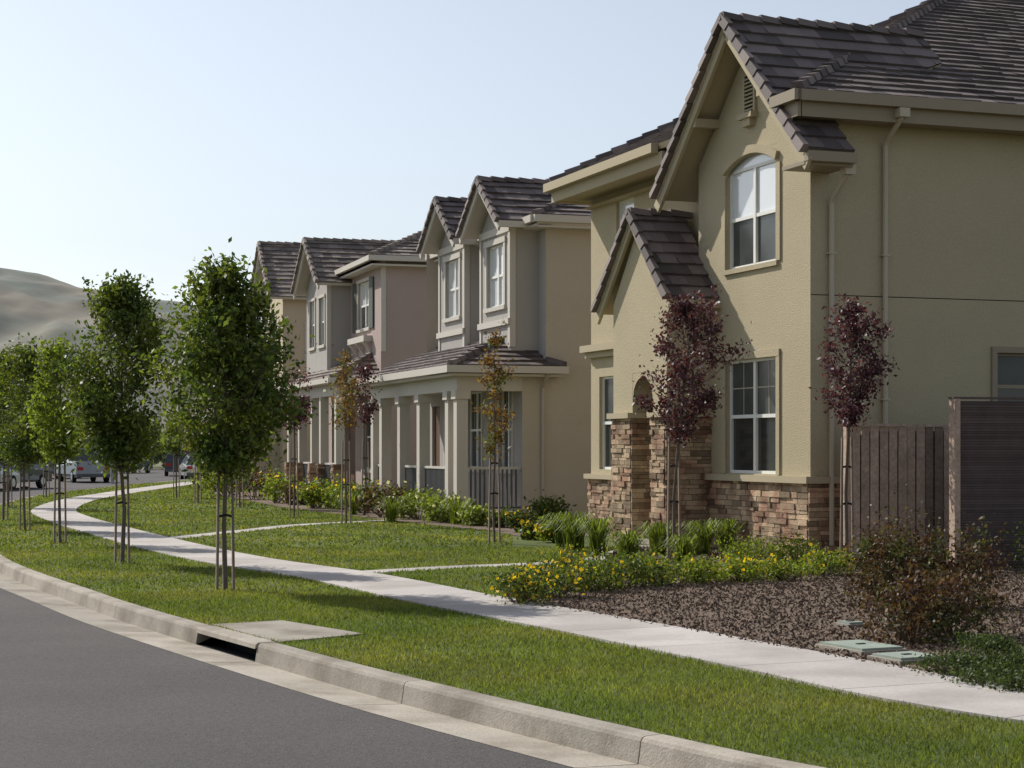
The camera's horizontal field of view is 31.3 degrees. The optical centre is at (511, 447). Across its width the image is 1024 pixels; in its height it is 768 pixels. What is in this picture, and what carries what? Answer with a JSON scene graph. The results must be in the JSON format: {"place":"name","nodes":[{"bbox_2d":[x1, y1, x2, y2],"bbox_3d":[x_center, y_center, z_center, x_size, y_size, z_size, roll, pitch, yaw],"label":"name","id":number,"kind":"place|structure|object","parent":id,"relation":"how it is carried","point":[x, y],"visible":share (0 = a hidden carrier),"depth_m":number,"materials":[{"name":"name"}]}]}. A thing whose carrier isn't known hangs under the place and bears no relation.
{"place":"outdoors","nodes":[
{"label":"outdoors","id":0,"kind":"place"},
{"bbox_2d":[0,268,263,430],"bbox_3d":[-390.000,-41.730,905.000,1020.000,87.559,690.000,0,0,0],"label":"hills","id":1,"kind":"structure","parent":0,"point":[38,305],"depth_m":747.19,"materials":[{"name":"grey plant"}]},
{"bbox_2d":[171,520,385,538],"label":"front path","id":2,"kind":"structure","parent":0,"point":[214,533],"depth_m":38.91,"materials":[{"name":"concrete"}]},
{"bbox_2d":[0,469,573,767],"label":"road","id":3,"kind":"structure","parent":0,"point":[75,693],"depth_m":12.89,"materials":[{"name":"grey asphalt"}]},
{"bbox_2d":[0,463,19,489],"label":"parked car","id":4,"kind":"object","parent":3,"relation":"on","point":[15,477],"visible":0.59,"depth_m":81.22,"materials":[{"name":"silver paint"}]},
{"bbox_2d":[2,462,51,487],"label":"parked suv","id":5,"kind":"object","parent":3,"relation":"on","point":[36,477],"visible":0.19,"depth_m":84.78,"materials":[{"name":"paint"}]},
{"bbox_2d":[56,448,109,482],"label":"parked pickup truck","id":6,"kind":"object","parent":3,"relation":"on","point":[85,469],"visible":0.56,"depth_m":97.80,"materials":[{"name":"white paint"}]},
{"bbox_2d":[164,449,190,475],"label":"parked car","id":7,"kind":"object","parent":3,"relation":"on","point":[168,463],"visible":0.45,"depth_m":119.66,"materials":[{"name":"paint"}]},
{"bbox_2d":[179,456,199,479],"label":"parked car","id":8,"kind":"object","parent":3,"relation":"on","point":[184,464],"visible":0.43,"depth_m":103.33,"materials":[{"name":"silver paint"}]},
{"bbox_2d":[0,479,824,767],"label":"kerb","id":9,"kind":"structure","parent":3,"relation":"on","point":[566,739],"depth_m":13.49,"materials":[{"name":"concrete"}]},
{"bbox_2d":[199,633,256,661],"bbox_3d":[-2.532,1.925,17.139,0.351,0.250,1.641,0,0,-28],"label":"storm drain inlet","id":10,"kind":"object","parent":9,"relation":"in","point":[240,651],"visible":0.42,"depth_m":17.37,"materials":[{"name":"black metal"}]},
{"bbox_2d":[110,459,634,767],"bbox_3d":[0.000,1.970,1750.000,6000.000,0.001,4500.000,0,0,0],"label":"ground","id":11,"kind":"structure","parent":0,"point":[212,641],"depth_m":18.55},
{"bbox_2d":[13,411,196,467],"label":"distant tree line","id":12,"kind":"object","parent":11,"relation":"on","point":[161,457],"visible":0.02,"depth_m":157.84,"materials":[{"name":"green plant"}]},
{"bbox_2d":[0,0,925,319],"label":"sky","id":13,"kind":"structure","parent":0,"point":[141,137],"materials":[{"name":"blue"}]},
{"bbox_2d":[364,545,648,572],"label":"front path","id":14,"kind":"structure","parent":0,"point":[433,568],"depth_m":26.83,"materials":[{"name":"concrete"}]},
{"bbox_2d":[0,479,1023,767],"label":"lawn","id":15,"kind":"structure","parent":0,"point":[516,543],"depth_m":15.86,"materials":[{"name":"plant"}]},
{"bbox_2d":[0,375,28,506],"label":"street tree","id":16,"kind":"object","parent":15,"relation":"on","point":[9,475],"visible":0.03,"depth_m":52.99,"materials":[{"name":"green plant"}]},
{"bbox_2d":[0,345,42,519],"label":"street tree","id":17,"kind":"object","parent":15,"relation":"on","point":[2,357],"visible":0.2,"depth_m":43.74,"materials":[{"name":"green plant"}]},
{"bbox_2d":[0,332,71,529],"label":"street tree","id":18,"kind":"object","parent":15,"relation":"on","point":[20,453],"visible":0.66,"depth_m":38.34,"materials":[{"name":"green plant"}]},
{"bbox_2d":[18,330,92,542],"bbox_3d":[-8.161,-0.193,33.287,1.780,3.887,1.557,0,0,15],"label":"street tree","id":19,"kind":"object","parent":15,"relation":"on","point":[43,414],"visible":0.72,"depth_m":33.14,"materials":[{"name":"green plant"}]},
{"bbox_2d":[47,269,184,562],"bbox_3d":[-5.969,-0.479,27.666,2.192,4.461,2.149,0,0,0],"label":"street tree","id":20,"kind":"object","parent":15,"relation":"on","point":[116,431],"visible":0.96,"depth_m":27.43,"materials":[{"name":"green plant"}]},
{"bbox_2d":[155,394,189,497],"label":"young tree","id":21,"kind":"object","parent":15,"relation":"on","point":[175,450],"visible":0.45,"depth_m":63.60,"materials":[{"name":"green plant"}]},
{"bbox_2d":[181,411,206,502],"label":"young tree","id":22,"kind":"object","parent":15,"relation":"on","point":[193,451],"visible":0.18,"depth_m":57.62,"materials":[{"name":"green plant"}]},
{"bbox_2d":[124,237,325,589],"bbox_3d":[-3.514,-0.417,22.411,2.130,4.336,2.912,0,0,-31],"label":"street tree","id":23,"kind":"object","parent":15,"relation":"on","point":[221,339],"visible":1,"depth_m":22.18,"materials":[{"name":"green plant"}]},
{"bbox_2d":[210,377,265,507],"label":"young tree","id":24,"kind":"object","parent":15,"relation":"on","point":[240,483],"visible":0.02,"depth_m":52.68,"materials":[{"name":"green plant"}]},
{"bbox_2d":[201,294,325,488],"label":"walls","id":25,"kind":"structure","parent":15,"relation":"on","point":[292,310],"depth_m":75.20,"materials":[{"name":"beige paint"}]},
{"bbox_2d":[192,241,306,416],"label":"roof","id":26,"kind":"structure","parent":25,"relation":"on","point":[277,259],"depth_m":76.63,"materials":[{"name":"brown tile"}]},
{"bbox_2d":[212,620,363,642],"bbox_3d":[-2.146,1.758,17.375,0.966,0.044,1.836,0,0,-32],"label":"concrete pad","id":27,"kind":"object","parent":15,"relation":"on","point":[282,630],"visible":0.79,"depth_m":17.33,"materials":[{"name":"grey concrete"}]},
{"bbox_2d":[276,364,317,517],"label":"plum tree","id":28,"kind":"object","parent":15,"relation":"on","point":[306,406],"visible":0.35,"depth_m":45.34,"materials":[{"name":"purple plant"}]},
{"bbox_2d":[323,345,363,523],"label":"ornamental pear tree","id":29,"kind":"object","parent":15,"relation":"on","point":[346,401],"visible":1,"depth_m":41.50,"materials":[{"name":"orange plant"}]},
{"bbox_2d":[307,261,426,491],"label":"walls","id":30,"kind":"structure","parent":15,"relation":"on","point":[406,312],"depth_m":60.43,"materials":[{"name":"beige paint"}]},
{"bbox_2d":[284,462,344,499],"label":"stone veneer","id":31,"kind":"object","parent":30,"relation":"attached to","point":[316,470],"visible":0.34,"depth_m":63.46,"materials":[{"name":"brown stone"}]},
{"bbox_2d":[308,276,370,472],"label":"windows","id":32,"kind":"structure","parent":30,"relation":"attached to","point":[364,307],"depth_m":63.34,"materials":[{"name":"glass"}]},
{"bbox_2d":[278,251,426,489],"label":"trim","id":33,"kind":"structure","parent":30,"relation":"attached to","point":[319,439],"depth_m":62.09,"materials":[{"name":"white paint"}]},
{"bbox_2d":[289,231,424,383],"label":"roof","id":34,"kind":"structure","parent":30,"relation":"on","point":[325,258],"depth_m":65.34,"materials":[{"name":"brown tile"}]},
{"bbox_2d":[373,495,414,522],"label":"daylily clump","id":35,"kind":"object","parent":15,"relation":"on","point":[391,509],"visible":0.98,"depth_m":42.53,"materials":[{"name":"green plant"}]},
{"bbox_2d":[210,492,610,535],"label":"planting bed","id":36,"kind":"object","parent":15,"relation":"on","point":[506,529],"visible":0.29,"depth_m":46.79,"materials":[{"name":"brown soil"}]},
{"bbox_2d":[190,469,252,495],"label":"bedding shrub","id":37,"kind":"object","parent":36,"relation":"on","point":[212,482],"visible":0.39,"depth_m":65.01,"materials":[{"name":"green plant"}]},
{"bbox_2d":[222,459,286,499],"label":"bedding shrub","id":38,"kind":"object","parent":36,"relation":"on","point":[262,479],"visible":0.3,"depth_m":61.27,"materials":[{"name":"green plant"}]},
{"bbox_2d":[257,467,304,502],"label":"bedding shrub","id":39,"kind":"object","parent":36,"relation":"on","point":[271,485],"visible":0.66,"depth_m":57.31,"materials":[{"name":"green plant"}]},
{"bbox_2d":[276,481,308,504],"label":"bedding shrub","id":40,"kind":"object","parent":36,"relation":"on","point":[284,488],"visible":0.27,"depth_m":55.48,"materials":[{"name":"green plant"}]},
{"bbox_2d":[291,475,333,507],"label":"bedding shrub","id":41,"kind":"object","parent":36,"relation":"on","point":[310,496],"visible":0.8,"depth_m":52.38,"materials":[{"name":"green plant"}]},
{"bbox_2d":[314,473,367,508],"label":"bedding shrub","id":42,"kind":"object","parent":36,"relation":"on","point":[331,492],"visible":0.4,"depth_m":51.70,"materials":[{"name":"green plant"}]},
{"bbox_2d":[331,491,367,514],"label":"daylily clump","id":43,"kind":"object","parent":36,"relation":"on","point":[353,509],"visible":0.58,"depth_m":47.47,"materials":[{"name":"green plant"}]},
{"bbox_2d":[323,478,387,512],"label":"bedding shrub","id":44,"kind":"object","parent":36,"relation":"on","point":[338,501],"visible":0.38,"depth_m":48.80,"materials":[{"name":"green plant"}]},
{"bbox_2d":[344,356,381,511],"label":"plum tree","id":45,"kind":"object","parent":36,"relation":"on","point":[371,409],"visible":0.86,"depth_m":48.95,"materials":[{"name":"purple plant"}]},
{"bbox_2d":[347,480,414,517],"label":"bedding shrub","id":46,"kind":"object","parent":36,"relation":"on","point":[380,492],"visible":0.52,"depth_m":45.75,"materials":[{"name":"green plant"}]},
{"bbox_2d":[385,481,444,518],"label":"bedding shrub","id":47,"kind":"object","parent":36,"relation":"on","point":[407,499],"visible":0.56,"depth_m":44.41,"materials":[{"name":"green plant"}]},
{"bbox_2d":[414,489,472,522],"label":"bedding shrub","id":48,"kind":"object","parent":36,"relation":"on","point":[433,510],"visible":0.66,"depth_m":42.49,"materials":[{"name":"green plant"}]},
{"bbox_2d":[435,497,477,523],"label":"daylily clump","id":49,"kind":"object","parent":36,"relation":"on","point":[454,516],"visible":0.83,"depth_m":41.45,"materials":[{"name":"green plant"}]},
{"bbox_2d":[454,503,496,525],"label":"bedding shrub","id":50,"kind":"object","parent":36,"relation":"on","point":[475,515],"visible":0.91,"depth_m":40.65,"materials":[{"name":"green plant"}]},
{"bbox_2d":[484,505,511,527],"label":"bedding shrub","id":51,"kind":"object","parent":36,"relation":"on","point":[502,516],"visible":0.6,"depth_m":39.71,"materials":[{"name":"green plant"}]},
{"bbox_2d":[503,507,544,531],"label":"bedding shrub","id":52,"kind":"object","parent":36,"relation":"on","point":[513,520],"visible":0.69,"depth_m":37.56,"materials":[{"name":"green plant"}]},
{"bbox_2d":[515,516,546,539],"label":"bedding shrub","id":53,"kind":"object","parent":36,"relation":"on","point":[524,534],"visible":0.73,"depth_m":34.61,"materials":[{"name":"green plant"}]},
{"bbox_2d":[523,489,576,521],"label":"bedding shrub","id":54,"kind":"object","parent":36,"relation":"on","point":[542,506],"visible":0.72,"depth_m":42.55,"materials":[{"name":"green plant"}]},
{"bbox_2d":[372,213,590,519],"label":"walls","id":55,"kind":"structure","parent":15,"relation":"on","point":[553,292],"depth_m":44.42,"materials":[{"name":"grey paint"}]},
{"bbox_2d":[356,188,590,508],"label":"trim","id":56,"kind":"structure","parent":55,"relation":"attached to","point":[451,475],"depth_m":45.28,"materials":[{"name":"beige paint"}]},
{"bbox_2d":[362,175,590,377],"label":"roof","id":57,"kind":"structure","parent":55,"relation":"on","point":[511,198],"depth_m":45.53,"materials":[{"name":"tile"}]},
{"bbox_2d":[442,236,513,473],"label":"windows","id":58,"kind":"structure","parent":55,"relation":"attached to","point":[497,277],"depth_m":46.30,"materials":[{"name":"glass"}]},
{"bbox_2d":[470,316,518,542],"bbox_3d":[-0.312,-0.318,33.344,0.898,4.138,0.903,0,0,0],"label":"ornamental pear tree","id":59,"kind":"object","parent":15,"relation":"on","point":[496,372],"visible":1,"depth_m":33.31,"materials":[{"name":"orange plant"}]},
{"bbox_2d":[527,516,554,542],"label":"bedding shrub","id":60,"kind":"object","parent":15,"relation":"on","point":[547,533],"visible":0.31,"depth_m":33.63,"materials":[{"name":"green plant"}]},
{"bbox_2d":[537,511,578,546],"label":"daylily clump","id":61,"kind":"object","parent":15,"relation":"on","point":[558,537],"visible":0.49,"depth_m":31.93,"materials":[{"name":"green plant"}]},
{"bbox_2d":[544,510,596,551],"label":"daylily clump","id":62,"kind":"object","parent":15,"relation":"on","point":[572,531],"visible":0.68,"depth_m":30.51,"materials":[{"name":"green plant"}]},
{"bbox_2d":[504,546,1023,686],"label":"mulch bed","id":63,"kind":"object","parent":15,"relation":"on","point":[709,614],"visible":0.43,"depth_m":19.55,"materials":[{"name":"brown wood"}]},
{"bbox_2d":[480,562,564,604],"bbox_3d":[0.124,1.515,20.412,0.961,0.490,1.026,0,0,0],"label":"yellow flower shrub","id":64,"kind":"object","parent":63,"relation":"on","point":[526,584],"visible":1,"depth_m":20.26,"materials":[{"name":"green plant"}]},
{"bbox_2d":[516,553,601,596],"bbox_3d":[0.517,1.494,21.355,1.057,0.531,0.970,0,0,0],"label":"yellow flower shrub","id":65,"kind":"object","parent":63,"relation":"on","point":[577,581],"visible":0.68,"depth_m":21.25,"materials":[{"name":"green plant"}]},
{"bbox_2d":[540,542,604,577],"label":"yellow flower shrub","id":66,"kind":"object","parent":63,"relation":"on","point":[565,555],"visible":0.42,"depth_m":23.81,"materials":[{"name":"green plant"}]},
{"bbox_2d":[554,543,638,592],"bbox_3d":[0.885,1.464,22.220,1.022,0.604,1.126,0,0,-32],"label":"yellow flower shrub","id":67,"kind":"object","parent":63,"relation":"on","point":[609,581],"visible":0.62,"depth_m":22.15,"materials":[{"name":"green plant"}]},
{"bbox_2d":[570,516,629,555],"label":"daylily clump","id":68,"kind":"object","parent":63,"relation":"on","point":[598,531],"visible":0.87,"depth_m":29.61,"materials":[{"name":"green plant"}]},
{"bbox_2d":[607,529,652,559],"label":"daylily clump","id":69,"kind":"object","parent":63,"relation":"on","point":[629,541],"visible":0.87,"depth_m":28.23,"materials":[{"name":"green plant"}]},
{"bbox_2d":[592,545,672,588],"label":"yellow flower shrub","id":70,"kind":"object","parent":63,"relation":"on","point":[635,562],"visible":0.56,"depth_m":22.69,"materials":[{"name":"green plant"}]},
{"bbox_2d":[630,520,686,554],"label":"daylily clump","id":71,"kind":"object","parent":63,"relation":"on","point":[658,529],"visible":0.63,"depth_m":29.58,"materials":[{"name":"green plant"}]},
{"bbox_2d":[624,544,696,584],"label":"flowering groundcover","id":72,"kind":"object","parent":63,"relation":"on","point":[666,567],"visible":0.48,"depth_m":23.15,"materials":[{"name":"green plant"}]},
{"bbox_2d":[656,533,709,565],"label":"daylily clump","id":73,"kind":"object","parent":63,"relation":"on","point":[683,545],"visible":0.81,"depth_m":26.67,"materials":[{"name":"green plant"}]},
{"bbox_2d":[632,284,756,557],"bbox_3d":[2.760,-0.387,28.225,1.514,4.275,2.029,0,0,-43],"label":"plum tree","id":74,"kind":"object","parent":63,"relation":"on","point":[684,311],"visible":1,"depth_m":28.28,"materials":[{"name":"purple plant"}]},
{"bbox_2d":[660,553,735,584],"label":"flowering groundcover","id":75,"kind":"object","parent":63,"relation":"on","point":[698,573],"visible":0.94,"depth_m":23.33,"materials":[{"name":"green plant"}]},
{"bbox_2d":[681,519,728,554],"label":"daylily clump","id":76,"kind":"object","parent":63,"relation":"on","point":[705,531],"visible":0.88,"depth_m":29.59,"materials":[{"name":"green plant"}]},
{"bbox_2d":[709,517,746,551],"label":"daylily clump","id":77,"kind":"object","parent":63,"relation":"on","point":[728,527],"visible":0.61,"depth_m":30.50,"materials":[{"name":"green plant"}]},
{"bbox_2d":[703,549,777,583],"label":"flowering groundcover","id":78,"kind":"object","parent":63,"relation":"on","point":[739,569],"visible":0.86,"depth_m":23.65,"materials":[{"name":"green plant"}]},
{"bbox_2d":[710,527,793,565],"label":"flowering groundcover","id":79,"kind":"object","parent":63,"relation":"on","point":[763,551],"visible":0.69,"depth_m":26.71,"materials":[{"name":"green plant"}]},
{"bbox_2d":[747,553,832,581],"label":"flowering groundcover","id":80,"kind":"object","parent":63,"relation":"on","point":[781,569],"visible":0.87,"depth_m":23.97,"materials":[{"name":"green plant"}]},
{"bbox_2d":[763,528,825,563],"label":"flowering groundcover","id":81,"kind":"object","parent":63,"relation":"on","point":[792,551],"visible":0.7,"depth_m":26.99,"materials":[{"name":"green plant"}]},
{"bbox_2d":[790,542,864,575],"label":"flowering groundcover","id":82,"kind":"object","parent":63,"relation":"on","point":[837,560],"visible":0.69,"depth_m":24.84,"materials":[{"name":"green plant"}]},
{"bbox_2d":[833,620,867,627],"bbox_3d":[3.298,1.729,17.828,0.220,0.082,0.260,0,0,-25],"label":"utility box cover","id":83,"kind":"object","parent":63,"relation":"on","point":[852,623],"visible":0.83,"depth_m":17.76,"materials":[{"name":"concrete"}]},
{"bbox_2d":[808,293,899,561],"bbox_3d":[5.084,-0.285,27.280,1.295,4.071,1.294,0,0,0],"label":"plum tree","id":84,"kind":"object","parent":63,"relation":"on","point":[853,332],"visible":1,"depth_m":27.25,"materials":[{"name":"purple plant"}]},
{"bbox_2d":[815,639,907,654],"bbox_3d":[3.006,1.729,15.762,0.480,0.082,0.680,0,0,-25],"label":"utility box cover","id":85,"kind":"object","parent":63,"relation":"on","point":[859,647],"visible":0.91,"depth_m":15.64,"materials":[{"name":"concrete"}]},
{"bbox_2d":[840,489,920,602],"bbox_3d":[4.127,1.112,20.413,1.067,1.296,0.992,0,0,41],"label":"bronze shrub","id":86,"kind":"object","parent":63,"relation":"on","point":[861,551],"visible":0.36,"depth_m":20.38,"materials":[{"name":"brown plant"}]},
{"bbox_2d":[843,423,948,558],"bbox_3d":[6.038,0.693,28.237,1.970,2.115,0.140,0,0,-17],"label":"wooden fence","id":87,"kind":"object","parent":63,"relation":"on","point":[885,461],"visible":0.54,"depth_m":28.19,"materials":[{"name":"brown wood"}]},
{"bbox_2d":[867,651,941,664],"bbox_3d":[3.229,1.729,14.969,0.460,0.082,0.440,0,0,-25],"label":"utility box cover","id":88,"kind":"object","parent":63,"relation":"on","point":[898,657],"visible":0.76,"depth_m":14.89,"materials":[{"name":"concrete"}]},
{"bbox_2d":[830,549,982,647],"bbox_3d":[3.514,1.330,16.344,1.271,0.859,1.439,0,0,0],"label":"bronze shrub","id":89,"kind":"object","parent":63,"relation":"on","point":[920,615],"visible":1,"depth_m":16.23,"materials":[{"name":"brown plant"}]},
{"bbox_2d":[851,484,969,606],"bbox_3d":[4.346,1.081,19.994,1.332,1.364,1.364,0,0,0],"label":"bronze shrub","id":90,"kind":"object","parent":63,"relation":"on","point":[890,560],"visible":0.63,"depth_m":19.87,"materials":[{"name":"brown plant"}]},
{"bbox_2d":[895,553,1017,635],"bbox_3d":[4.026,1.370,16.962,1.174,0.787,1.282,0,0,0],"label":"bronze shrub","id":91,"kind":"object","parent":63,"relation":"on","point":[984,607],"visible":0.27,"depth_m":16.79,"materials":[{"name":"brown plant"}]},
{"bbox_2d":[903,638,1016,675],"bbox_3d":[3.423,1.618,13.996,0.834,0.287,0.790,0,0,-37],"label":"juniper groundcover","id":92,"kind":"object","parent":63,"relation":"on","point":[957,658],"visible":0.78,"depth_m":14.00,"materials":[{"name":"green plant"}]},
{"bbox_2d":[899,509,1022,604],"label":"bronze shrub","id":93,"kind":"object","parent":63,"relation":"on","point":[977,561],"visible":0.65,"depth_m":19.87,"materials":[{"name":"brown plant"}]},
{"bbox_2d":[932,658,1023,687],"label":"juniper groundcover","id":94,"kind":"object","parent":63,"relation":"on","point":[974,673],"visible":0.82,"depth_m":13.38,"materials":[{"name":"green plant"}]},
{"bbox_2d":[943,628,1022,657],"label":"juniper groundcover","id":95,"kind":"object","parent":63,"relation":"on","point":[980,641],"visible":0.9,"depth_m":15.28,"materials":[{"name":"green plant"}]},
{"bbox_2d":[946,645,1023,670],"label":"juniper groundcover","id":96,"kind":"object","parent":63,"relation":"on","point":[1018,655],"visible":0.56,"depth_m":14.15,"materials":[{"name":"green plant"}]},
{"bbox_2d":[948,397,1023,567],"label":"slats","id":97,"kind":"object","parent":63,"relation":"on","point":[986,454],"visible":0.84,"depth_m":26.50,"materials":[{"name":"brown wood"}]},
{"bbox_2d":[976,666,1023,693],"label":"juniper groundcover","id":98,"kind":"object","parent":63,"relation":"on","point":[1012,683],"visible":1,"depth_m":13.01,"materials":[{"name":"green plant"}]},
{"bbox_2d":[997,518,1023,574],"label":"dark shrub","id":99,"kind":"object","parent":63,"relation":"on","point":[1020,542],"visible":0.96,"depth_m":24.99,"materials":[{"name":"green plant"}]},
{"bbox_2d":[583,65,1023,544],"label":"walls","id":100,"kind":"structure","parent":15,"relation":"on","point":[956,256],"depth_m":29.67,"materials":[{"name":"beige paint"}]},
{"bbox_2d":[587,417,842,557],"bbox_3d":[2.903,0.610,33.289,1.629,2.280,9.944,0,0,-24],"label":"stone veneer","id":101,"kind":"object","parent":100,"relation":"attached to","point":[632,492],"visible":0.72,"depth_m":32.00,"materials":[{"name":"brown stone"}]},
{"bbox_2d":[543,32,1023,545],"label":"trim","id":102,"kind":"structure","parent":100,"relation":"attached to","point":[631,168],"depth_m":29.54,"materials":[{"name":"beige paint"}]},
{"bbox_2d":[549,0,1023,314],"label":"roof","id":103,"kind":"structure","parent":100,"relation":"on","point":[969,50],"depth_m":31.47,"materials":[{"name":"tile"}]},
{"bbox_2d":[602,154,1023,473],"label":"windows","id":104,"kind":"structure","parent":100,"relation":"attached to","point":[752,381],"depth_m":30.78,"materials":[{"name":"glass"}]},
{"bbox_2d":[31,482,1023,723],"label":"sidewalk","id":105,"kind":"structure","parent":0,"point":[879,680],"depth_m":16.97,"materials":[{"name":"concrete"}]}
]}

